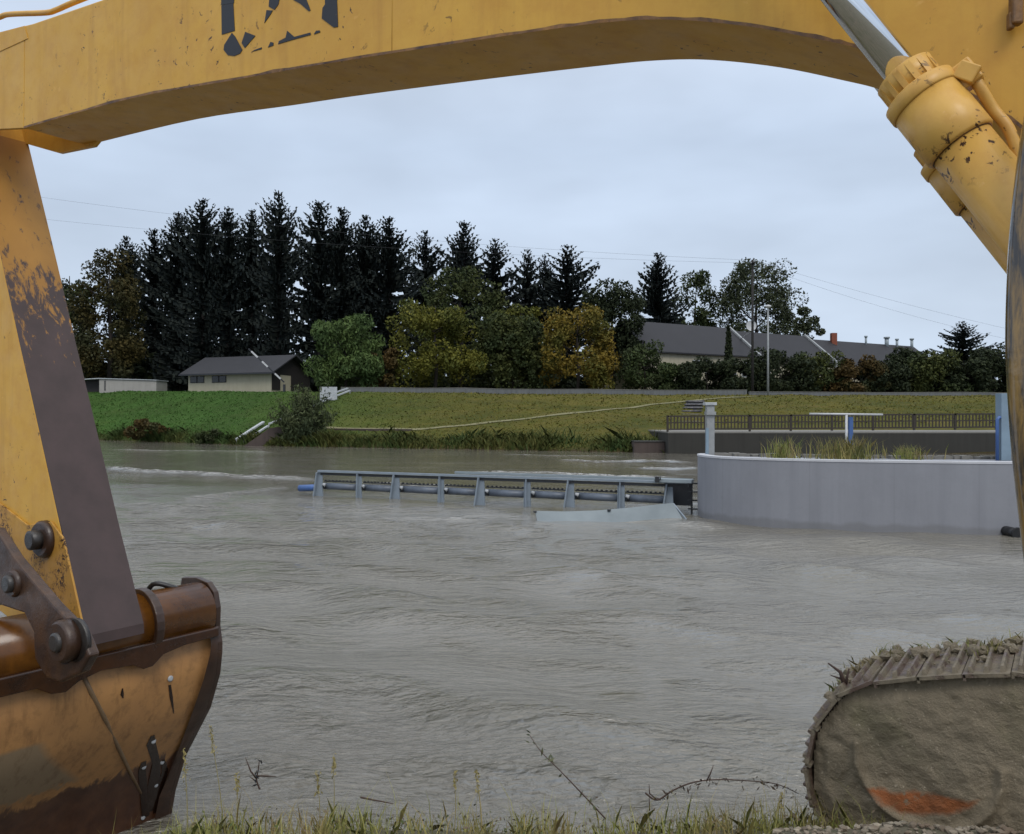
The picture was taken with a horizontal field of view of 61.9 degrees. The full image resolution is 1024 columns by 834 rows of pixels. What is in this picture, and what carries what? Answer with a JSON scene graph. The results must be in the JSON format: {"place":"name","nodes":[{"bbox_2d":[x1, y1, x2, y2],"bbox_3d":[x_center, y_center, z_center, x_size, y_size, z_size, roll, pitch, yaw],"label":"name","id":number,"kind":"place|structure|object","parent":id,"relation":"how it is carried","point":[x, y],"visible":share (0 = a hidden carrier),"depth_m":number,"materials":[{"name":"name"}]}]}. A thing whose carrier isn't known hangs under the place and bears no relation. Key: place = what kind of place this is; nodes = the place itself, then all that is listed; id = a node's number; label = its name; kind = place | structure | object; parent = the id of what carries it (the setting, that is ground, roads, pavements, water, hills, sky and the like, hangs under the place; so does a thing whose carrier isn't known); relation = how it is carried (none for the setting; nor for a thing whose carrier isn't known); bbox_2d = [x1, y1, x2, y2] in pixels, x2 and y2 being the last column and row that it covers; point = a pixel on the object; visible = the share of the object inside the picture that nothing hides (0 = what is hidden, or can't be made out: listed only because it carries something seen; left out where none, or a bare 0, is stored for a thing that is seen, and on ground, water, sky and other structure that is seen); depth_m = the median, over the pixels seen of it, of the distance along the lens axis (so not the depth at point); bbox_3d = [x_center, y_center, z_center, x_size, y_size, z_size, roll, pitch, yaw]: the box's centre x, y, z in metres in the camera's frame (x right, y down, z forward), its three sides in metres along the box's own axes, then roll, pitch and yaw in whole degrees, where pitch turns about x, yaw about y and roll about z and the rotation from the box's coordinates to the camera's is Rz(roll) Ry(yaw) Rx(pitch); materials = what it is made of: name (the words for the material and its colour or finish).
{"place":"outdoors","nodes":[
{"label":"outdoors","id":0,"kind":"place"},
{"bbox_2d":[47,219,733,262],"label":"power line","id":1,"kind":"object","parent":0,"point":[399,248],"visible":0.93,"depth_m":117.22,"materials":[{"name":"metal"}]},
{"bbox_2d":[0,0,1006,379],"label":"sky","id":2,"kind":"structure","parent":0,"point":[683,159],"materials":[{"name":"grey"}]},
{"bbox_2d":[113,766,906,833],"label":"wispy bank grass","id":3,"kind":"structure","parent":0,"point":[556,825],"depth_m":3.54,"materials":[{"name":"plant"}]},
{"bbox_2d":[0,440,1023,833],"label":"river","id":4,"kind":"structure","parent":0,"point":[414,650],"depth_m":12.19,"materials":[{"name":"liquid"}]},
{"bbox_2d":[245,757,275,789],"bbox_3d":[-1.987,2.819,6.743,0.245,0.257,0.057,0,0,-8],"label":"black twig","id":5,"kind":"object","parent":4,"relation":"in","point":[256,777],"visible":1,"depth_m":6.75,"materials":[{"name":"wood"}]},
{"bbox_2d":[298,470,697,513],"bbox_3d":[-1.100,2.728,29.893,15.632,1.744,1.275,0,0,24],"label":"weir frame","id":6,"kind":"object","parent":4,"relation":"in","point":[678,491],"visible":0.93,"depth_m":29.26,"materials":[{"name":"grey paint"}]},
{"bbox_2d":[533,503,686,521],"bbox_3d":[2.868,2.894,24.760,4.453,0.696,0.856,0,0,-6],"label":"gate plate","id":7,"kind":"object","parent":4,"relation":"in","point":[657,511],"visible":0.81,"depth_m":24.80,"materials":[{"name":"metal"}]},
{"bbox_2d":[697,453,1019,534],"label":"pier","id":8,"kind":"structure","parent":4,"relation":"in","point":[969,496],"depth_m":22.53,"materials":[{"name":"concrete"}]},
{"bbox_2d":[703,402,716,454],"bbox_3d":[6.098,0.396,26.285,0.360,1.687,0.370,0,0,0],"label":"steel post","id":9,"kind":"object","parent":8,"relation":"on","point":[709,413],"visible":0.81,"depth_m":26.18,"materials":[{"name":"metal"}]},
{"bbox_2d":[761,435,804,458],"bbox_3d":[7.771,0.833,24.516,1.525,0.734,1.698,0,0,0],"label":"grass tuft","id":10,"kind":"object","parent":8,"relation":"on","point":[782,453],"visible":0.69,"depth_m":24.23,"materials":[{"name":"plant"}]},
{"bbox_2d":[788,433,883,459],"bbox_3d":[9.250,0.809,24.479,3.094,0.783,1.890,0,0,0],"label":"grass tuft","id":11,"kind":"object","parent":8,"relation":"on","point":[848,451],"visible":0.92,"depth_m":24.17,"materials":[{"name":"plant"}]},
{"bbox_2d":[809,413,882,444],"bbox_3d":[9.750,0.564,24.948,2.133,1.372,0.164,0,0,0],"label":"white tee post","id":12,"kind":"object","parent":8,"relation":"on","point":[849,425],"visible":0.77,"depth_m":24.88,"materials":[{"name":"metal"}]},
{"bbox_2d":[715,452,994,459],"bbox_3d":[10.361,1.170,25.040,8.843,0.150,0.944,0,0,17],"label":"rubble","id":13,"kind":"object","parent":8,"relation":"on","point":[967,457],"visible":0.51,"depth_m":24.42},
{"bbox_2d":[880,444,948,459],"bbox_3d":[11.322,0.963,24.436,1.437,0.474,1.742,0,0,-39],"label":"grass tuft","id":14,"kind":"object","parent":8,"relation":"on","point":[907,453],"visible":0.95,"depth_m":24.22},
{"bbox_2d":[995,393,1011,460],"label":"lock column","id":15,"kind":"structure","parent":8,"relation":"on","point":[1002,444],"depth_m":23.45,"materials":[{"name":"metal"}]},
{"bbox_2d":[1001,526,1020,536],"bbox_3d":[12.580,2.902,21.500,0.320,0.312,0.600,0,0,0],"label":"drain pipe","id":16,"kind":"object","parent":8,"relation":"attached to","point":[1010,531],"visible":0.68,"depth_m":21.34,"materials":[{"name":"plastic"}]},
{"bbox_2d":[139,786,907,833],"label":"tall bank grass","id":17,"kind":"structure","parent":0,"point":[790,818],"depth_m":3.59,"materials":[{"name":"plant"}]},
{"bbox_2d":[327,396,751,429],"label":"path","id":18,"kind":"structure","parent":0,"point":[526,418],"depth_m":89.76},
{"bbox_2d":[88,391,994,453],"bbox_3d":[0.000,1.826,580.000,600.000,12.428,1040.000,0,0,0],"label":"grassy dyke","id":19,"kind":"structure","parent":0,"point":[645,427],"depth_m":95.36,"materials":[{"name":"plant"}]},
{"bbox_2d":[61,276,93,342],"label":"leafy tree","id":20,"kind":"object","parent":19,"relation":"on","point":[66,286],"visible":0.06,"depth_m":151.96,"materials":[{"name":"green plant"}]},
{"bbox_2d":[64,284,101,375],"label":"leafy tree","id":21,"kind":"object","parent":19,"relation":"on","point":[67,301],"visible":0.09,"depth_m":138.33,"materials":[{"name":"green plant"}]},
{"bbox_2d":[65,248,149,378],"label":"leafy tree","id":22,"kind":"object","parent":19,"relation":"on","point":[124,349],"visible":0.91,"depth_m":131.97,"materials":[{"name":"green plant"}]},
{"bbox_2d":[93,236,145,378],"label":"spruce tree","id":23,"kind":"object","parent":19,"relation":"on","point":[133,266],"visible":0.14,"depth_m":149.52,"materials":[{"name":"green plant"}]},
{"bbox_2d":[85,378,168,392],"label":"garage","id":24,"kind":"structure","parent":19,"relation":"on","point":[102,385],"depth_m":126.00,"materials":[{"name":"metal"}]},
{"bbox_2d":[123,418,169,439],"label":"shrub","id":25,"kind":"object","parent":19,"relation":"on","point":[141,425],"visible":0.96,"depth_m":100.34,"materials":[{"name":"orange plant"}]},
{"bbox_2d":[127,228,170,386],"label":"spruce tree","id":26,"kind":"object","parent":19,"relation":"on","point":[150,326],"visible":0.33,"depth_m":145.03,"materials":[{"name":"green plant"}]},
{"bbox_2d":[138,211,195,390],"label":"spruce tree","id":27,"kind":"object","parent":19,"relation":"on","point":[167,277],"visible":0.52,"depth_m":141.70,"materials":[{"name":"green plant"}]},
{"bbox_2d":[160,198,243,385],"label":"spruce tree","id":28,"kind":"object","parent":19,"relation":"on","point":[197,326],"visible":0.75,"depth_m":138.84,"materials":[{"name":"green plant"}]},
{"bbox_2d":[194,428,222,442],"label":"shrub","id":29,"kind":"object","parent":19,"relation":"on","point":[207,437],"visible":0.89,"depth_m":94.23,"materials":[{"name":"green plant"}]},
{"bbox_2d":[186,206,257,362],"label":"spruce tree","id":30,"kind":"object","parent":19,"relation":"on","point":[228,340],"visible":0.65,"depth_m":139.59,"materials":[{"name":"green plant"}]},
{"bbox_2d":[178,355,314,391],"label":"cream house","id":31,"kind":"structure","parent":19,"relation":"on","point":[245,373],"depth_m":123.56,"materials":[{"name":"paint"}]},
{"bbox_2d":[190,376,203,382],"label":"window","id":32,"kind":"structure","parent":31,"relation":"in","point":[193,379],"depth_m":124.90,"materials":[{"name":"grey glass"}]},
{"bbox_2d":[212,376,225,382],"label":"window","id":33,"kind":"structure","parent":31,"relation":"in","point":[215,379],"depth_m":123.42,"materials":[{"name":"grey glass"}]},
{"bbox_2d":[272,373,279,389],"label":"side door","id":34,"kind":"structure","parent":31,"relation":"in","point":[275,380],"depth_m":120.71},
{"bbox_2d":[217,209,276,355],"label":"spruce tree","id":35,"kind":"object","parent":19,"relation":"on","point":[249,303],"visible":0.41,"depth_m":140.86,"materials":[{"name":"green plant"}]},
{"bbox_2d":[245,427,284,445],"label":"ramp wall","id":36,"kind":"structure","parent":19,"relation":"on","point":[263,438],"depth_m":88.50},
{"bbox_2d":[248,349,285,391],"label":"barrier gate","id":37,"kind":"structure","parent":19,"relation":"on","point":[284,385],"depth_m":112.41,"materials":[{"name":"metal"}]},
{"bbox_2d":[240,190,314,381],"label":"spruce tree","id":38,"kind":"object","parent":19,"relation":"on","point":[276,277],"visible":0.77,"depth_m":139.11,"materials":[{"name":"green plant"}]},
{"bbox_2d":[266,382,339,442],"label":"willow shrub","id":39,"kind":"object","parent":19,"relation":"on","point":[305,417],"visible":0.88,"depth_m":86.52,"materials":[{"name":"green plant"}]},
{"bbox_2d":[279,199,359,391],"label":"spruce tree","id":40,"kind":"object","parent":19,"relation":"on","point":[312,313],"visible":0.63,"depth_m":141.60,"materials":[{"name":"green plant"}]},
{"bbox_2d":[320,387,336,399],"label":"info board","id":41,"kind":"object","parent":19,"relation":"on","point":[333,393],"visible":0.59,"depth_m":103.46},
{"bbox_2d":[296,206,378,390],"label":"spruce tree","id":42,"kind":"object","parent":19,"relation":"on","point":[353,293],"visible":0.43,"depth_m":142.46,"materials":[{"name":"green plant"}]},
{"bbox_2d":[301,312,387,390],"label":"willow tree","id":43,"kind":"object","parent":19,"relation":"on","point":[363,366],"visible":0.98,"depth_m":116.66,"materials":[{"name":"green plant"}]},
{"bbox_2d":[327,215,407,386],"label":"spruce tree","id":44,"kind":"object","parent":19,"relation":"on","point":[367,240],"visible":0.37,"depth_m":144.37,"materials":[{"name":"green plant"}]},
{"bbox_2d":[334,428,411,430],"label":"stone ledge","id":45,"kind":"object","parent":19,"relation":"on","point":[371,429],"visible":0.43,"depth_m":88.34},
{"bbox_2d":[96,421,670,452],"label":"bank reeds","id":46,"kind":"object","parent":19,"relation":"on","point":[394,439],"visible":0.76,"depth_m":81.30,"materials":[{"name":"plant"}]},
{"bbox_2d":[367,347,400,386],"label":"bush","id":47,"kind":"object","parent":19,"relation":"on","point":[390,363],"visible":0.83,"depth_m":117.29,"materials":[{"name":"orange plant"}]},
{"bbox_2d":[351,216,436,387],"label":"spruce tree","id":48,"kind":"object","parent":19,"relation":"on","point":[396,279],"visible":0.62,"depth_m":144.97,"materials":[{"name":"green plant"}]},
{"bbox_2d":[392,230,461,373],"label":"spruce tree","id":49,"kind":"object","parent":19,"relation":"on","point":[428,261],"visible":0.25,"depth_m":151.23,"materials":[{"name":"green plant"}]},
{"bbox_2d":[384,297,488,387],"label":"leafy tree","id":50,"kind":"object","parent":19,"relation":"on","point":[446,324],"visible":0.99,"depth_m":120.33,"materials":[{"name":"green plant"}]},
{"bbox_2d":[428,220,494,379],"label":"spruce tree","id":51,"kind":"object","parent":19,"relation":"on","point":[461,253],"visible":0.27,"depth_m":155.02,"materials":[{"name":"green plant"}]},
{"bbox_2d":[417,265,509,387],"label":"leafy tree","id":52,"kind":"object","parent":19,"relation":"on","point":[437,300],"visible":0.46,"depth_m":134.26,"materials":[{"name":"green plant"}]},
{"bbox_2d":[461,238,534,378],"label":"spruce tree","id":53,"kind":"object","parent":19,"relation":"on","point":[494,257],"visible":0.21,"depth_m":156.96,"materials":[{"name":"green plant"}]},
{"bbox_2d":[463,312,554,388],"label":"leafy tree","id":54,"kind":"object","parent":19,"relation":"on","point":[522,340],"visible":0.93,"depth_m":123.19,"materials":[{"name":"green plant"}]},
{"bbox_2d":[487,303,546,388],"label":"leafy tree","id":55,"kind":"object","parent":19,"relation":"on","point":[533,310],"visible":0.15,"depth_m":130.87,"materials":[{"name":"green plant"}]},
{"bbox_2d":[504,249,554,380],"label":"spruce tree","id":56,"kind":"object","parent":19,"relation":"on","point":[529,277],"visible":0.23,"depth_m":159.29,"materials":[{"name":"green plant"}]},
{"bbox_2d":[521,254,560,351],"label":"spruce tree","id":57,"kind":"object","parent":19,"relation":"on","point":[543,274],"visible":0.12,"depth_m":161.35,"materials":[{"name":"green plant"}]},
{"bbox_2d":[89,390,994,443],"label":"dyke grass","id":58,"kind":"structure","parent":19,"relation":"on","point":[544,394],"depth_m":98.05,"materials":[{"name":"plant"}]},
{"bbox_2d":[83,352,1000,391],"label":"undergrowth","id":59,"kind":"object","parent":19,"relation":"on","point":[567,383],"visible":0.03,"depth_m":143.71,"materials":[{"name":"green plant"}]},
{"bbox_2d":[341,387,746,394],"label":"flood wall","id":60,"kind":"structure","parent":19,"relation":"on","point":[548,391],"depth_m":106.27,"materials":[{"name":"concrete"}]},
{"bbox_2d":[515,244,600,386],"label":"spruce tree","id":61,"kind":"object","parent":19,"relation":"on","point":[568,285],"visible":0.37,"depth_m":156.91,"materials":[{"name":"green plant"}]},
{"bbox_2d":[538,302,623,388],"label":"leafy tree","id":62,"kind":"object","parent":19,"relation":"on","point":[597,369],"visible":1,"depth_m":119.82,"materials":[{"name":"yellow plant"}]},
{"bbox_2d":[571,278,646,388],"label":"leafy tree","id":63,"kind":"object","parent":19,"relation":"on","point":[612,304],"visible":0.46,"depth_m":131.75,"materials":[{"name":"green plant"}]},
{"bbox_2d":[615,339,664,389],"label":"bush","id":64,"kind":"object","parent":19,"relation":"on","point":[635,380],"visible":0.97,"depth_m":118.94,"materials":[{"name":"green plant"}]},
{"bbox_2d":[631,440,664,452],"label":"wall","id":65,"kind":"structure","parent":19,"relation":"on","point":[646,446],"depth_m":71.40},
{"bbox_2d":[617,252,691,324],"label":"spruce tree","id":66,"kind":"object","parent":19,"relation":"on","point":[657,309],"visible":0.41,"depth_m":163.94,"materials":[{"name":"green plant"}]},
{"bbox_2d":[649,362,689,389],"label":"bush","id":67,"kind":"object","parent":19,"relation":"on","point":[667,371],"visible":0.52,"depth_m":117.22,"materials":[{"name":"green plant"}]},
{"bbox_2d":[681,400,704,417],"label":"stone steps","id":68,"kind":"structure","parent":19,"relation":"on","point":[694,405],"depth_m":93.46,"materials":[{"name":"stone"}]},
{"bbox_2d":[672,269,726,326],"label":"leafy tree","id":69,"kind":"object","parent":19,"relation":"on","point":[700,316],"visible":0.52,"depth_m":176.24,"materials":[{"name":"green plant"}]},
{"bbox_2d":[676,355,740,389],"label":"bush","id":70,"kind":"object","parent":19,"relation":"on","point":[694,371],"visible":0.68,"depth_m":115.75,"materials":[{"name":"green plant"}]},
{"bbox_2d":[724,325,733,375],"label":"cypress tree","id":71,"kind":"object","parent":19,"relation":"on","point":[728,350],"visible":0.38,"depth_m":127.73,"materials":[{"name":"green plant"}]},
{"bbox_2d":[711,357,769,393],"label":"bush","id":72,"kind":"object","parent":19,"relation":"on","point":[743,369],"visible":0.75,"depth_m":114.85,"materials":[{"name":"green plant"}]},
{"bbox_2d":[750,259,755,390],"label":"utility pole","id":73,"kind":"object","parent":19,"relation":"on","point":[753,262],"visible":0.92,"depth_m":111.87,"materials":[{"name":"brown wood"}]},
{"bbox_2d":[43,197,737,259],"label":"power line","id":74,"kind":"object","parent":73,"relation":"attached to","point":[409,238],"visible":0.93,"depth_m":113.98,"materials":[{"name":"metal"}]},
{"bbox_2d":[754,260,1001,327],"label":"power line","id":75,"kind":"object","parent":73,"relation":"attached to","point":[885,298],"visible":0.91,"depth_m":115.23,"materials":[{"name":"metal"}]},
{"bbox_2d":[760,266,1000,337],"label":"power line","id":76,"kind":"object","parent":73,"relation":"attached to","point":[877,305],"visible":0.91,"depth_m":117.77,"materials":[{"name":"metal"}]},
{"bbox_2d":[598,321,918,389],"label":"long building","id":77,"kind":"structure","parent":19,"relation":"on","point":[685,343],"depth_m":143.67,"materials":[{"name":"stone"}]},
{"bbox_2d":[711,257,808,335],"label":"leafy tree","id":78,"kind":"object","parent":19,"relation":"on","point":[735,295],"visible":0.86,"depth_m":169.96,"materials":[{"name":"green plant"}]},
{"bbox_2d":[765,305,770,394],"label":"street lamp","id":79,"kind":"object","parent":19,"relation":"on","point":[767,306],"visible":0.92,"depth_m":103.91,"materials":[{"name":"metal"}]},
{"bbox_2d":[744,347,822,391],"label":"bush","id":80,"kind":"object","parent":19,"relation":"on","point":[777,360],"visible":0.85,"depth_m":113.96,"materials":[{"name":"green plant"}]},
{"bbox_2d":[791,306,825,338],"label":"leafy tree","id":81,"kind":"object","parent":19,"relation":"on","point":[805,326],"visible":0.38,"depth_m":176.94,"materials":[{"name":"green plant"}]},
{"bbox_2d":[779,350,852,391],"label":"bush","id":82,"kind":"object","parent":19,"relation":"on","point":[827,376],"visible":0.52,"depth_m":115.09,"materials":[{"name":"green plant"}]},
{"bbox_2d":[648,430,994,453],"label":"quay","id":83,"kind":"structure","parent":19,"relation":"on","point":[744,441],"depth_m":70.00,"materials":[{"name":"concrete"}]},
{"bbox_2d":[666,413,994,431],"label":"quay railing","id":84,"kind":"object","parent":83,"relation":"on","point":[914,421],"visible":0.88,"depth_m":70.27,"materials":[{"name":"metal"}]},
{"bbox_2d":[820,354,890,391],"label":"bush","id":85,"kind":"object","parent":19,"relation":"on","point":[848,370],"visible":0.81,"depth_m":114.25,"materials":[{"name":"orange plant"}]},
{"bbox_2d":[748,391,998,395],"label":"flood wall","id":86,"kind":"structure","parent":19,"relation":"on","point":[879,393],"depth_m":105.35,"materials":[{"name":"concrete"}]},
{"bbox_2d":[853,360,912,391],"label":"bush","id":87,"kind":"object","parent":19,"relation":"on","point":[898,376],"visible":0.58,"depth_m":114.59,"materials":[{"name":"green plant"}]},
{"bbox_2d":[883,346,918,383],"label":"bush","id":88,"kind":"object","parent":19,"relation":"on","point":[901,355],"visible":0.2,"depth_m":120.61,"materials":[{"name":"green plant"}]},
{"bbox_2d":[903,347,974,391],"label":"bush","id":89,"kind":"object","parent":19,"relation":"on","point":[925,367],"visible":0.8,"depth_m":115.85,"materials":[{"name":"green plant"}]},
{"bbox_2d":[932,357,993,391],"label":"bush","id":90,"kind":"object","parent":19,"relation":"on","point":[978,369],"visible":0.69,"depth_m":115.19,"materials":[{"name":"green plant"}]},
{"bbox_2d":[929,321,1001,373],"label":"spruce tree","id":91,"kind":"object","parent":19,"relation":"on","point":[961,344],"visible":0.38,"depth_m":149.38,"materials":[{"name":"green plant"}]},
{"bbox_2d":[962,342,1006,392],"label":"bush","id":92,"kind":"object","parent":19,"relation":"on","point":[995,358],"visible":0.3,"depth_m":117.37,"materials":[{"name":"green plant"}]},
{"bbox_2d":[182,807,1015,833],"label":"bank grass","id":93,"kind":"structure","parent":0,"point":[434,828],"depth_m":3.64,"materials":[{"name":"plant"}]},
{"bbox_2d":[210,824,1021,833],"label":"river bank","id":94,"kind":"structure","parent":0,"point":[902,829],"depth_m":2.80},
{"bbox_2d":[181,748,187,826],"bbox_3d":[-1.385,1.602,3.622,0.039,0.398,0.030,0,0,-11],"label":"grass stalk","id":95,"kind":"object","parent":94,"relation":"on","point":[184,759],"depth_m":3.62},
{"bbox_2d":[209,725,223,832],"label":"grass stalk","id":96,"kind":"object","parent":94,"relation":"on","point":[212,744],"depth_m":3.80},
{"bbox_2d":[233,772,240,831],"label":"grass stalk","id":97,"kind":"object","parent":94,"relation":"on","point":[237,785],"depth_m":3.65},
{"bbox_2d":[314,771,322,826],"bbox_3d":[-0.828,1.661,3.649,0.038,0.297,0.027,0,0,34],"label":"grass stalk","id":98,"kind":"object","parent":94,"relation":"on","point":[318,786],"depth_m":3.65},
{"bbox_2d":[331,753,336,826],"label":"grass stalk","id":99,"kind":"object","parent":94,"relation":"on","point":[334,765],"depth_m":3.65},
{"bbox_2d":[453,770,457,832],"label":"grass stalk","id":100,"kind":"object","parent":94,"relation":"on","point":[454,778],"depth_m":3.60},
{"bbox_2d":[474,770,481,827],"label":"grass stalk","id":101,"kind":"object","parent":94,"relation":"on","point":[477,781],"depth_m":3.65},
{"bbox_2d":[0,0,1023,833],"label":"excavator","id":102,"kind":"object","parent":94,"relation":"on","point":[108,678],"visible":0.97,"depth_m":4.39,"materials":[{"name":"yellow paint"}]},
{"bbox_2d":[525,730,605,819],"bbox_3d":[0.224,1.591,3.761,0.374,0.358,0.104,0,0,17],"label":"willow twig","id":103,"kind":"object","parent":94,"relation":"on","point":[560,775],"visible":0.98,"depth_m":3.75,"materials":[{"name":"brown plant"}]},
{"bbox_2d":[645,765,798,810],"bbox_3d":[0.929,1.629,3.751,0.690,0.202,0.071,0,0,0],"label":"bramble twig","id":104,"kind":"object","parent":94,"relation":"on","point":[700,780],"visible":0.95,"depth_m":3.75,"materials":[{"name":"brown plant"}]},
{"bbox_2d":[763,820,1023,833],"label":"gravel","id":105,"kind":"structure","parent":0,"point":[888,828],"depth_m":2.76,"materials":[{"name":"gravel"}]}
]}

